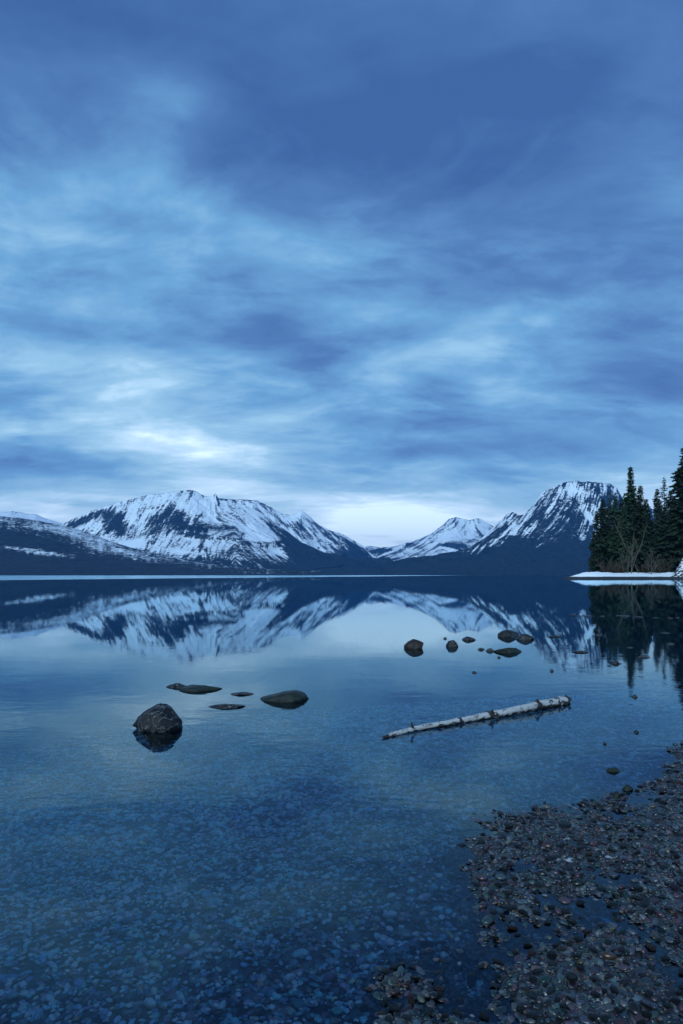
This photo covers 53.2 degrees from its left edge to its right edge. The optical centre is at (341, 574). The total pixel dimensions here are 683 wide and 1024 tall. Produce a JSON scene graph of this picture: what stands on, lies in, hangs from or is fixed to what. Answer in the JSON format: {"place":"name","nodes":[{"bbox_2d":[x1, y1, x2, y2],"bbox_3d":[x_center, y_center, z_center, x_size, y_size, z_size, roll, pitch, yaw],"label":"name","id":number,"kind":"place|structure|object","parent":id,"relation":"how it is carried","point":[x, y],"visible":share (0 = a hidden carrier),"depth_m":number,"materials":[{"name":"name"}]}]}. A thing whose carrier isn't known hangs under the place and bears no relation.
{"place":"outdoors","nodes":[
{"label":"outdoors","id":0,"kind":"place"},
{"bbox_2d":[0,511,61,524],"bbox_3d":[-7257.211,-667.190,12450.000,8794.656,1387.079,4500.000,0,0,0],"label":"mountain","id":1,"kind":"structure","parent":0,"point":[23,515],"depth_m":13101.41,"materials":[{"name":"white snow"}]},
{"bbox_2d":[0,516,319,574],"bbox_3d":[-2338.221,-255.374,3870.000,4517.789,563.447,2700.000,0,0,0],"label":"hill","id":2,"kind":"structure","parent":0,"point":[31,547],"depth_m":3161.70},
{"bbox_2d":[61,490,393,574],"bbox_3d":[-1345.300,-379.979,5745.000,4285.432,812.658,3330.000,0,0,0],"label":"mountain","id":3,"kind":"structure","parent":0,"point":[194,526],"depth_m":5409.11,"materials":[{"name":"white snow"}]},
{"bbox_2d":[219,498,376,558],"bbox_3d":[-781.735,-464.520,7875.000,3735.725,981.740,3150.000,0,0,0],"label":"mountain","id":4,"kind":"structure","parent":0,"point":[303,527],"depth_m":8047.36,"materials":[{"name":"white snow"}]},
{"bbox_2d":[0,657,682,1023],"bbox_3d":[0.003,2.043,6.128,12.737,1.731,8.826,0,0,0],"label":"gravel","id":5,"kind":"structure","parent":0,"point":[481,990],"depth_m":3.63,"materials":[{"name":"grey gravel"}]},
{"bbox_2d":[359,1005,368,1011],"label":"pebble","id":6,"kind":"object","parent":5,"relation":"on","point":[362,1008],"visible":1,"depth_m":2.14,"materials":[{"name":"stone"}]},
{"bbox_2d":[380,998,387,1005],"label":"pebble","id":7,"kind":"object","parent":5,"relation":"on","point":[384,1001],"visible":1,"depth_m":2.15,"materials":[{"name":"stone"}]},
{"bbox_2d":[381,968,389,973],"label":"pebble","id":8,"kind":"object","parent":5,"relation":"on","point":[385,970],"visible":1,"depth_m":2.30,"materials":[{"name":"stone"}]},
{"bbox_2d":[384,1016,392,1023],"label":"pebble","id":9,"kind":"object","parent":5,"relation":"on","point":[388,1019],"visible":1,"depth_m":2.04,"materials":[{"name":"grey stone"}]},
{"bbox_2d":[389,964,397,970],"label":"pebble","id":10,"kind":"object","parent":5,"relation":"on","point":[393,967],"visible":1,"depth_m":2.33,"materials":[{"name":"stone"}]},
{"bbox_2d":[388,1004,400,1011],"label":"pebble","id":11,"kind":"object","parent":5,"relation":"on","point":[394,1007],"visible":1,"depth_m":2.11,"materials":[{"name":"stone"}]},
{"bbox_2d":[390,976,398,982],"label":"pebble","id":12,"kind":"object","parent":5,"relation":"on","point":[394,979],"visible":1,"depth_m":2.23,"materials":[{"name":"grey stone"}]},
{"bbox_2d":[402,1013,411,1020],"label":"pebble","id":13,"kind":"object","parent":5,"relation":"on","point":[406,1017],"visible":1,"depth_m":2.04,"materials":[{"name":"grey stone"}]},
{"bbox_2d":[407,994,414,1004],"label":"pebble","id":14,"kind":"object","parent":5,"relation":"on","point":[410,999],"visible":1,"depth_m":2.15,"materials":[{"name":"stone"}]},
{"bbox_2d":[420,940,432,948],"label":"pebble","id":15,"kind":"object","parent":5,"relation":"on","point":[424,944],"visible":0.92,"depth_m":2.50,"materials":[{"name":"stone"}]},
{"bbox_2d":[423,1007,432,1015],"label":"pebble","id":16,"kind":"object","parent":5,"relation":"on","point":[428,1011],"visible":1,"depth_m":2.09,"materials":[{"name":"grey stone"}]},
{"bbox_2d":[432,969,445,975],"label":"pebble","id":17,"kind":"object","parent":5,"relation":"on","point":[439,972],"visible":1,"depth_m":2.31,"materials":[{"name":"grey stone"}]},
{"bbox_2d":[434,985,444,991],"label":"pebble","id":18,"kind":"object","parent":5,"relation":"on","point":[438,988],"visible":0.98,"depth_m":2.21,"materials":[{"name":"stone"}]},
{"bbox_2d":[436,991,443,998],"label":"pebble","id":19,"kind":"object","parent":5,"relation":"on","point":[440,994],"visible":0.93,"depth_m":2.17,"materials":[{"name":"stone"}]},
{"bbox_2d":[440,946,449,951],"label":"pebble","id":20,"kind":"object","parent":5,"relation":"on","point":[445,948],"visible":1,"depth_m":2.48,"materials":[{"name":"stone"}]},
{"bbox_2d":[441,1012,449,1018],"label":"pebble","id":21,"kind":"object","parent":5,"relation":"on","point":[445,1015],"visible":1,"depth_m":2.07,"materials":[{"name":"stone"}]},
{"bbox_2d":[456,997,463,1003],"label":"pebble","id":22,"kind":"object","parent":5,"relation":"on","point":[459,1000],"visible":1,"depth_m":2.17,"materials":[{"name":"grey stone"}]},
{"bbox_2d":[455,843,465,848],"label":"pebble","id":23,"kind":"object","parent":5,"relation":"on","point":[460,845],"visible":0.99,"depth_m":3.40,"materials":[{"name":"stone"}]},
{"bbox_2d":[488,908,497,913],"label":"pebble","id":24,"kind":"object","parent":5,"relation":"on","point":[492,910],"visible":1,"depth_m":2.73,"materials":[{"name":"grey stone"}]},
{"bbox_2d":[492,958,502,964],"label":"pebble","id":25,"kind":"object","parent":5,"relation":"on","point":[497,961],"visible":1,"depth_m":2.36,"materials":[{"name":"stone"}]},
{"bbox_2d":[503,904,516,909],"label":"pebble","id":26,"kind":"object","parent":5,"relation":"on","point":[510,907],"visible":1,"depth_m":2.73,"materials":[{"name":"grey stone"}]},
{"bbox_2d":[507,925,517,929],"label":"pebble","id":27,"kind":"object","parent":5,"relation":"on","point":[512,927],"visible":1,"depth_m":2.60,"materials":[{"name":"grey stone"}]},
{"bbox_2d":[515,1006,524,1011],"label":"pebble","id":28,"kind":"object","parent":5,"relation":"on","point":[519,1009],"visible":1,"depth_m":2.09,"materials":[{"name":"stone"}]},
{"bbox_2d":[518,909,527,915],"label":"pebble","id":29,"kind":"object","parent":5,"relation":"on","point":[523,912],"visible":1,"depth_m":2.70,"materials":[{"name":"stone"}]},
{"bbox_2d":[526,991,536,999],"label":"pebble","id":30,"kind":"object","parent":5,"relation":"on","point":[531,994],"visible":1,"depth_m":2.14,"materials":[{"name":"grey stone"}]},
{"bbox_2d":[527,949,535,955],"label":"pebble","id":31,"kind":"object","parent":5,"relation":"on","point":[531,952],"visible":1,"depth_m":2.41,"materials":[{"name":"stone"}]},
{"bbox_2d":[527,1012,538,1017],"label":"pebble","id":32,"kind":"object","parent":5,"relation":"on","point":[533,1015],"visible":1,"depth_m":2.06,"materials":[{"name":"grey stone"}]},
{"bbox_2d":[532,968,543,973],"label":"pebble","id":33,"kind":"object","parent":5,"relation":"on","point":[536,971],"visible":1,"depth_m":2.29,"materials":[{"name":"stone"}]},
{"bbox_2d":[547,987,553,994],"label":"pebble","id":34,"kind":"object","parent":5,"relation":"on","point":[550,990],"visible":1,"depth_m":2.17,"materials":[{"name":"grey stone"}]},
{"bbox_2d":[547,950,556,959],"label":"pebble","id":35,"kind":"object","parent":5,"relation":"on","point":[551,954],"visible":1,"depth_m":2.38,"materials":[{"name":"stone"}]},
{"bbox_2d":[556,946,566,950],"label":"pebble","id":36,"kind":"object","parent":5,"relation":"on","point":[561,948],"visible":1,"depth_m":2.42,"materials":[{"name":"grey stone"}]},
{"bbox_2d":[558,822,571,827],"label":"pebble","id":37,"kind":"object","parent":5,"relation":"on","point":[564,824],"visible":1,"depth_m":3.57,"materials":[{"name":"grey stone"}]},
{"bbox_2d":[559,1003,570,1009],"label":"pebble","id":38,"kind":"object","parent":5,"relation":"on","point":[564,1006],"visible":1,"depth_m":2.07,"materials":[{"name":"stone"}]},
{"bbox_2d":[561,909,570,913],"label":"pebble","id":39,"kind":"object","parent":5,"relation":"on","point":[565,911],"visible":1,"depth_m":2.71,"materials":[{"name":"stone"}]},
{"bbox_2d":[563,865,572,870],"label":"pebble","id":40,"kind":"object","parent":5,"relation":"on","point":[568,868],"visible":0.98,"depth_m":3.07,"materials":[{"name":"grey stone"}]},
{"bbox_2d":[565,972,577,982],"bbox_3d":[0.753,1.317,2.234,0.038,0.021,0.053,-1,-9,14],"label":"pebble","id":41,"kind":"object","parent":5,"relation":"on","point":[572,977],"visible":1,"depth_m":2.22,"materials":[{"name":"stone"}]},
{"bbox_2d":[566,918,576,923],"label":"pebble","id":42,"kind":"object","parent":5,"relation":"on","point":[571,921],"visible":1,"depth_m":2.63,"materials":[{"name":"stone"}]},
{"bbox_2d":[573,936,582,941],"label":"pebble","id":43,"kind":"object","parent":5,"relation":"on","point":[577,939],"visible":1,"depth_m":2.48,"materials":[{"name":"stone"}]},
{"bbox_2d":[588,1013,596,1019],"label":"pebble","id":44,"kind":"object","parent":5,"relation":"on","point":[591,1016],"visible":1,"depth_m":2.03,"materials":[{"name":"stone"}]},
{"bbox_2d":[588,946,597,952],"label":"pebble","id":45,"kind":"object","parent":5,"relation":"on","point":[592,949],"visible":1,"depth_m":2.39,"materials":[{"name":"stone"}]},
{"bbox_2d":[590,991,600,997],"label":"pebble","id":46,"kind":"object","parent":5,"relation":"on","point":[595,994],"visible":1,"depth_m":2.15,"materials":[{"name":"stone"}]},
{"bbox_2d":[600,1014,608,1022],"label":"pebble","id":47,"kind":"object","parent":5,"relation":"on","point":[604,1018],"visible":1,"depth_m":2.04,"materials":[{"name":"grey stone"}]},
{"bbox_2d":[606,900,617,906],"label":"pebble","id":48,"kind":"object","parent":5,"relation":"on","point":[611,903],"visible":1,"depth_m":2.78,"materials":[{"name":"grey stone"}]},
{"bbox_2d":[610,986,617,993],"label":"pebble","id":49,"kind":"object","parent":5,"relation":"on","point":[613,989],"visible":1,"depth_m":2.18,"materials":[{"name":"stone"}]},
{"bbox_2d":[612,791,619,798],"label":"rock","id":50,"kind":"object","parent":5,"relation":"on","point":[616,794],"visible":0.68,"depth_m":4.12,"materials":[{"name":"grey stone"}]},
{"bbox_2d":[614,1007,623,1012],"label":"pebble","id":51,"kind":"object","parent":5,"relation":"on","point":[617,1009],"visible":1,"depth_m":2.08,"materials":[{"name":"stone"}]},
{"bbox_2d":[631,895,641,900],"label":"pebble","id":52,"kind":"object","parent":5,"relation":"on","point":[636,897],"visible":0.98,"depth_m":2.80,"materials":[{"name":"stone"}]},
{"bbox_2d":[633,886,642,890],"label":"pebble","id":53,"kind":"object","parent":5,"relation":"on","point":[639,888],"visible":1,"depth_m":2.89,"materials":[{"name":"stone"}]},
{"bbox_2d":[639,899,649,907],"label":"pebble","id":54,"kind":"object","parent":5,"relation":"on","point":[644,903],"visible":1,"depth_m":2.73,"materials":[{"name":"grey stone"}]},
{"bbox_2d":[641,1011,651,1017],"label":"pebble","id":55,"kind":"object","parent":5,"relation":"on","point":[646,1014],"visible":1,"depth_m":2.06,"materials":[{"name":"stone"}]},
{"bbox_2d":[640,1002,652,1008],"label":"pebble","id":56,"kind":"object","parent":5,"relation":"on","point":[643,1004],"visible":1,"depth_m":2.09,"materials":[{"name":"stone"}]},
{"bbox_2d":[644,990,652,996],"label":"pebble","id":57,"kind":"object","parent":5,"relation":"on","point":[648,993],"visible":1,"depth_m":2.17,"materials":[{"name":"stone"}]},
{"bbox_2d":[645,908,655,913],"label":"pebble","id":58,"kind":"object","parent":5,"relation":"on","point":[650,910],"visible":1,"depth_m":2.68,"materials":[{"name":"stone"}]},
{"bbox_2d":[644,943,656,950],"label":"pebble","id":59,"kind":"object","parent":5,"relation":"on","point":[650,947],"visible":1,"depth_m":2.46,"materials":[{"name":"stone"}]},
{"bbox_2d":[669,997,680,1003],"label":"pebble","id":60,"kind":"object","parent":5,"relation":"on","point":[675,1000],"visible":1,"depth_m":2.14,"materials":[{"name":"stone"}]},
{"bbox_2d":[0,575,682,673],"bbox_3d":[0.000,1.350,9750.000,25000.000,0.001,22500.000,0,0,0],"label":"water","id":61,"kind":"structure","parent":0,"point":[64,620],"depth_m":20.71,"materials":[{"name":"blue liquid"}]},
{"bbox_2d":[133,703,182,747],"bbox_3d":[-1.613,1.331,6.014,0.381,0.386,0.356,0,0,39],"label":"rock","id":62,"kind":"object","parent":61,"relation":"in","point":[159,725],"visible":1,"depth_m":5.90,"materials":[{"name":"grey stone"}]},
{"bbox_2d":[166,683,185,690],"bbox_3d":[-1.996,1.350,8.255,0.244,0.090,0.178,0,0,0],"label":"rock","id":63,"kind":"object","parent":61,"relation":"on","point":[175,686],"visible":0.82,"depth_m":8.20,"materials":[{"name":"grey stone"}]},
{"bbox_2d":[179,685,221,693],"bbox_3d":[-1.678,1.349,8.093,0.481,0.110,0.385,0,0,-28],"label":"rock","id":64,"kind":"object","parent":61,"relation":"on","point":[196,689],"visible":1,"depth_m":7.95,"materials":[{"name":"grey stone"}]},
{"bbox_2d":[207,704,245,710],"bbox_3d":[-1.183,1.357,7.005,0.395,0.070,0.237,0,0,0],"label":"rock","id":65,"kind":"object","parent":61,"relation":"in","point":[225,707],"visible":1,"depth_m":6.94,"materials":[{"name":"grey stone"}]},
{"bbox_2d":[230,692,253,695],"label":"rock","id":66,"kind":"object","parent":61,"relation":"on","point":[241,694],"visible":1,"depth_m":7.68,"materials":[{"name":"grey stone"}]},
{"bbox_2d":[260,690,308,708],"bbox_3d":[-0.622,1.348,7.452,0.535,0.189,0.457,0,0,0],"label":"rock","id":67,"kind":"object","parent":61,"relation":"in","point":[293,699],"visible":1,"depth_m":7.27,"materials":[{"name":"grey stone"}]},
{"bbox_2d":[404,639,423,648],"bbox_3d":[1.337,1.322,12.616,0.366,0.278,0.353,0,0,0],"label":"rock","id":68,"kind":"object","parent":61,"relation":"in","point":[414,644],"visible":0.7,"depth_m":12.48,"materials":[{"name":"grey stone"}]},
{"bbox_2d":[446,640,457,646],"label":"rock","id":69,"kind":"object","parent":61,"relation":"in","point":[451,643],"visible":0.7,"depth_m":12.82,"materials":[{"name":"grey stone"}]},
{"bbox_2d":[452,1009,462,1017],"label":"pebble","id":70,"kind":"object","parent":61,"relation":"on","point":[457,1012],"visible":1,"depth_m":2.09,"materials":[{"name":"stone"}]},
{"bbox_2d":[462,636,475,640],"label":"rock","id":71,"kind":"object","parent":61,"relation":"in","point":[467,638],"visible":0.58,"depth_m":14.10,"materials":[{"name":"grey stone"}]},
{"bbox_2d":[382,695,570,738],"bbox_3d":[1.359,1.310,6.430,2.604,0.147,0.159,0,0,-36],"label":"birch log","id":72,"kind":"object","parent":61,"relation":"on","point":[554,702],"visible":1,"depth_m":6.43,"materials":[{"name":"white wood"}]},
{"bbox_2d":[477,962,484,969],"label":"pebble","id":73,"kind":"object","parent":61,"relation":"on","point":[481,965],"visible":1,"depth_m":2.35,"materials":[{"name":"grey stone"}]},
{"bbox_2d":[479,1011,488,1020],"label":"pebble","id":74,"kind":"object","parent":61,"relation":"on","point":[484,1016],"visible":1,"depth_m":2.08,"materials":[{"name":"stone"}]},
{"bbox_2d":[490,982,499,987],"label":"pebble","id":75,"kind":"object","parent":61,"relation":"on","point":[495,984],"visible":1,"depth_m":2.23,"materials":[{"name":"grey stone"}]},
{"bbox_2d":[497,630,518,636],"bbox_3d":[3.656,1.350,15.054,0.453,0.291,0.413,0,0,31],"label":"rock","id":76,"kind":"object","parent":61,"relation":"in","point":[507,633],"visible":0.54,"depth_m":14.94,"materials":[{"name":"grey stone"}]},
{"bbox_2d":[494,648,521,652],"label":"rock","id":77,"kind":"object","parent":61,"relation":"on","point":[509,650],"visible":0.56,"depth_m":11.87,"materials":[{"name":"grey stone"}]},
{"bbox_2d":[516,634,533,639],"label":"rock","id":78,"kind":"object","parent":61,"relation":"in","point":[524,637],"visible":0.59,"depth_m":14.21,"materials":[{"name":"grey stone"}]},
{"bbox_2d":[606,767,619,774],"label":"rock","id":79,"kind":"object","parent":61,"relation":"on","point":[613,771],"visible":1,"depth_m":4.69,"materials":[{"name":"grey stone"}]},
{"bbox_2d":[610,660,621,665],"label":"rock","id":80,"kind":"object","parent":61,"relation":"on","point":[615,662],"visible":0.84,"depth_m":10.37,"materials":[{"name":"grey stone"}]},
{"bbox_2d":[622,784,632,792],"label":"rock","id":81,"kind":"object","parent":61,"relation":"on","point":[627,788],"visible":0.9,"depth_m":4.27,"materials":[{"name":"grey stone"}]},
{"bbox_2d":[0,0,682,547],"label":"sky","id":82,"kind":"structure","parent":0,"point":[385,273],"materials":[{"name":"blue"}]},
{"bbox_2d":[364,517,493,560],"bbox_3d":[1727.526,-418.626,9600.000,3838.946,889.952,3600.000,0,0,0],"label":"mountain","id":83,"kind":"structure","parent":0,"point":[454,534],"depth_m":9649.69,"materials":[{"name":"white snow"}]},
{"bbox_2d":[385,481,676,574],"bbox_3d":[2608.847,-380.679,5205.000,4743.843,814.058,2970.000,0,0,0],"label":"mountain","id":84,"kind":"structure","parent":0,"point":[549,531],"depth_m":4707.74,"materials":[{"name":"stone"}]},
{"bbox_2d":[563,557,682,578],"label":"shore","id":85,"kind":"structure","parent":0,"point":[677,573],"depth_m":259.01,"materials":[{"name":"white snow"}]},
{"bbox_2d":[588,531,594,571],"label":"conifer tree","id":86,"kind":"object","parent":85,"relation":"on","point":[591,558],"visible":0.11,"depth_m":279.89,"materials":[{"name":"green plant"}]},
{"bbox_2d":[588,510,607,571],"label":"conifer tree","id":87,"kind":"object","parent":85,"relation":"on","point":[596,547],"visible":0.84,"depth_m":269.21,"materials":[{"name":"green plant"}]},
{"bbox_2d":[589,499,611,572],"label":"conifer tree","id":88,"kind":"object","parent":85,"relation":"on","point":[602,516],"visible":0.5,"depth_m":272.81,"materials":[{"name":"green plant"}]},
{"bbox_2d":[596,557,611,571],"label":"shrub","id":89,"kind":"object","parent":85,"relation":"on","point":[602,568],"visible":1,"depth_m":265.12,"materials":[{"name":"brown plant"}]},
{"bbox_2d":[605,492,612,535],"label":"conifer tree","id":90,"kind":"object","parent":85,"relation":"on","point":[609,504],"visible":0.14,"depth_m":284.03,"materials":[{"name":"green plant"}]},
{"bbox_2d":[605,493,622,572],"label":"conifer tree","id":91,"kind":"object","parent":85,"relation":"on","point":[614,539],"visible":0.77,"depth_m":270.92,"materials":[{"name":"green plant"}]},
{"bbox_2d":[613,506,636,572],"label":"conifer tree","id":92,"kind":"object","parent":85,"relation":"on","point":[626,530],"visible":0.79,"depth_m":268.03,"materials":[{"name":"green plant"}]},
{"bbox_2d":[617,549,633,572],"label":"bare tree","id":93,"kind":"object","parent":85,"relation":"on","point":[627,565],"visible":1,"depth_m":263.54,"materials":[{"name":"brown plant"}]},
{"bbox_2d":[615,517,638,572],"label":"bare tree","id":94,"kind":"object","parent":85,"relation":"on","point":[620,535],"visible":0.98,"depth_m":266.48,"materials":[{"name":"brown plant"}]},
{"bbox_2d":[619,467,645,571],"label":"conifer tree","id":95,"kind":"object","parent":85,"relation":"on","point":[629,502],"visible":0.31,"depth_m":275.47,"materials":[{"name":"green plant"}]},
{"bbox_2d":[626,522,651,573],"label":"bare tree","id":96,"kind":"object","parent":85,"relation":"on","point":[636,549],"visible":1,"depth_m":264.14,"materials":[{"name":"brown plant"}]},
{"bbox_2d":[629,486,654,572],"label":"conifer tree","id":97,"kind":"object","parent":85,"relation":"on","point":[640,518],"visible":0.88,"depth_m":270.76,"materials":[{"name":"green plant"}]},
{"bbox_2d":[634,560,650,572],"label":"shrub","id":98,"kind":"object","parent":85,"relation":"on","point":[646,567],"visible":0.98,"depth_m":264.32,"materials":[{"name":"brown plant"}]},
{"bbox_2d":[643,499,650,524],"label":"conifer tree","id":99,"kind":"object","parent":85,"relation":"on","point":[647,507],"visible":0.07,"depth_m":291.54,"materials":[{"name":"green plant"}]},
{"bbox_2d":[645,514,656,571],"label":"conifer tree","id":100,"kind":"object","parent":85,"relation":"on","point":[652,537],"visible":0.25,"depth_m":276.44,"materials":[{"name":"green plant"}]},
{"bbox_2d":[645,549,661,573],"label":"bare tree","id":101,"kind":"object","parent":85,"relation":"on","point":[650,555],"visible":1,"depth_m":262.26,"materials":[{"name":"brown plant"}]},
{"bbox_2d":[651,489,663,559],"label":"conifer tree","id":102,"kind":"object","parent":85,"relation":"on","point":[655,524],"visible":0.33,"depth_m":278.72,"materials":[{"name":"green plant"}]},
{"bbox_2d":[649,507,675,572],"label":"conifer tree","id":103,"kind":"object","parent":85,"relation":"on","point":[664,548],"visible":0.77,"depth_m":268.54,"materials":[{"name":"green plant"}]},
{"bbox_2d":[659,557,674,572],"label":"shrub","id":104,"kind":"object","parent":85,"relation":"on","point":[667,563],"visible":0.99,"depth_m":264.02,"materials":[{"name":"brown plant"}]},
{"bbox_2d":[659,478,676,568],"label":"conifer tree","id":105,"kind":"object","parent":85,"relation":"on","point":[664,495],"visible":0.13,"depth_m":284.61,"materials":[{"name":"green plant"}]},
{"bbox_2d":[659,448,682,571],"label":"conifer tree","id":106,"kind":"object","parent":85,"relation":"on","point":[675,528],"visible":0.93,"depth_m":268.47,"materials":[{"name":"green plant"}]},
{"bbox_2d":[665,490,676,514],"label":"conifer tree","id":107,"kind":"object","parent":85,"relation":"on","point":[670,498],"visible":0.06,"depth_m":291.82,"materials":[{"name":"green plant"}]},
{"bbox_2d":[668,498,678,566],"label":"conifer tree","id":108,"kind":"object","parent":85,"relation":"on","point":[669,510],"visible":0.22,"depth_m":273.33,"materials":[{"name":"green plant"}]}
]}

